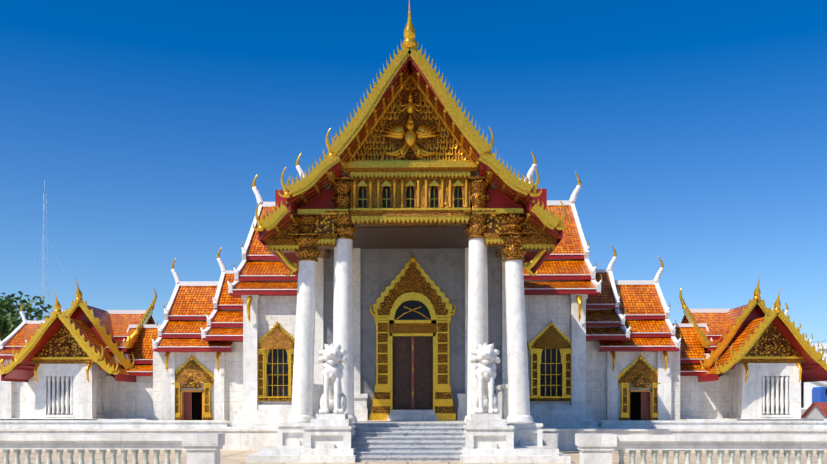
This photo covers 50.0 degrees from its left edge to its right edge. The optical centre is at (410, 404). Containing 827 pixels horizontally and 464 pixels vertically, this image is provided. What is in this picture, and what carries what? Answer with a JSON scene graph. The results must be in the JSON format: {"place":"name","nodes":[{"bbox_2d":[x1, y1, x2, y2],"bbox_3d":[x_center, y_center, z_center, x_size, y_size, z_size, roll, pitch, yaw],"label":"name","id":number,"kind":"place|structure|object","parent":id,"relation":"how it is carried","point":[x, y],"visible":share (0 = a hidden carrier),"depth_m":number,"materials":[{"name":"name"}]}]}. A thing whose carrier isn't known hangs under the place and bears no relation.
{"place":"outdoors","nodes":[
{"label":"outdoors","id":0,"kind":"place"},
{"bbox_2d":[288,176,533,422],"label":"porch columns","id":1,"kind":"structure","parent":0,"point":[513,251],"depth_m":29.52,"materials":[{"name":"white stone"}]},
{"bbox_2d":[253,0,567,275],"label":"porch roof","id":2,"kind":"structure","parent":1,"relation":"on","point":[408,60],"depth_m":28.48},
{"bbox_2d":[265,75,556,276],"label":"porch gable","id":3,"kind":"structure","parent":1,"relation":"on","point":[409,165],"depth_m":29.63,"materials":[{"name":"gold metal"}]},
{"bbox_2d":[0,450,826,463],"bbox_3d":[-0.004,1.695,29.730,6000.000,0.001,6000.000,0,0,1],"label":"ground","id":4,"kind":"structure","parent":0,"point":[232,456],"depth_m":27.95,"materials":[{"name":"white stone"}]},
{"bbox_2d":[0,291,29,334],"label":"tree","id":5,"kind":"object","parent":4,"relation":"on","point":[8,299],"visible":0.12,"depth_m":59.72,"materials":[{"name":"green plant"}]},
{"bbox_2d":[0,295,51,340],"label":"tree","id":6,"kind":"object","parent":4,"relation":"on","point":[8,319],"visible":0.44,"depth_m":57.81,"materials":[{"name":"green plant"}]},
{"bbox_2d":[20,180,48,319],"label":"radio mast","id":7,"kind":"object","parent":4,"relation":"on","point":[43,243],"visible":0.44,"depth_m":186.37,"materials":[{"name":"silver metal"}]},
{"bbox_2d":[246,413,570,462],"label":"porch platform","id":8,"kind":"structure","parent":4,"relation":"on","point":[343,438],"depth_m":26.67,"materials":[{"name":"stone"}]},
{"bbox_2d":[318,343,347,413],"bbox_3d":[-2.405,-0.825,27.566,0.948,2.203,1.288,0,0,1],"label":"lion","id":9,"kind":"object","parent":8,"relation":"on","point":[333,398],"visible":1,"depth_m":27.16},
{"bbox_2d":[313,248,508,420],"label":"nave wall","id":10,"kind":"structure","parent":8,"relation":"on","point":[410,316],"depth_m":34.17,"materials":[{"name":"stone"}]},
{"bbox_2d":[470,342,500,413],"bbox_3d":[2.314,-0.825,27.473,0.948,2.203,1.288,0,0,1],"label":"lion","id":11,"kind":"object","parent":8,"relation":"on","point":[484,399],"visible":1,"depth_m":27.07},
{"bbox_2d":[0,274,826,419],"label":"side pavilions","id":12,"kind":"object","parent":4,"relation":"on","point":[58,363],"visible":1,"depth_m":40.05,"materials":[{"name":"stone"}]},
{"bbox_2d":[0,418,826,463],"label":"stone balustrade","id":13,"kind":"object","parent":4,"relation":"on","point":[203,441],"visible":1,"depth_m":17.98,"materials":[{"name":"stone"}]},
{"bbox_2d":[107,287,728,418],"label":"galleries","id":14,"kind":"object","parent":4,"relation":"on","point":[705,400],"visible":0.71,"depth_m":41.79,"materials":[{"name":"white stone"}]},
{"bbox_2d":[801,340,826,418],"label":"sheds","id":15,"kind":"object","parent":4,"relation":"on","point":[815,399],"visible":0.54,"depth_m":74.66,"materials":[{"name":"concrete"}]},
{"bbox_2d":[0,0,826,342],"label":"sky","id":16,"kind":"structure","parent":0,"point":[693,133],"materials":[{"name":"blue"}]},
{"bbox_2d":[153,294,679,428],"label":"wing walls","id":17,"kind":"structure","parent":0,"point":[577,380],"depth_m":37.37,"materials":[{"name":"white stone"}]},
{"bbox_2d":[151,172,681,351],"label":"wing roofs","id":18,"kind":"structure","parent":17,"relation":"on","point":[621,316],"depth_m":40.37,"materials":[{"name":"orange tile"}]},
{"bbox_2d":[296,152,536,183],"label":"roof finials","id":19,"kind":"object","parent":18,"relation":"on","point":[530,171],"depth_m":43.25,"materials":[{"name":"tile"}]}
]}

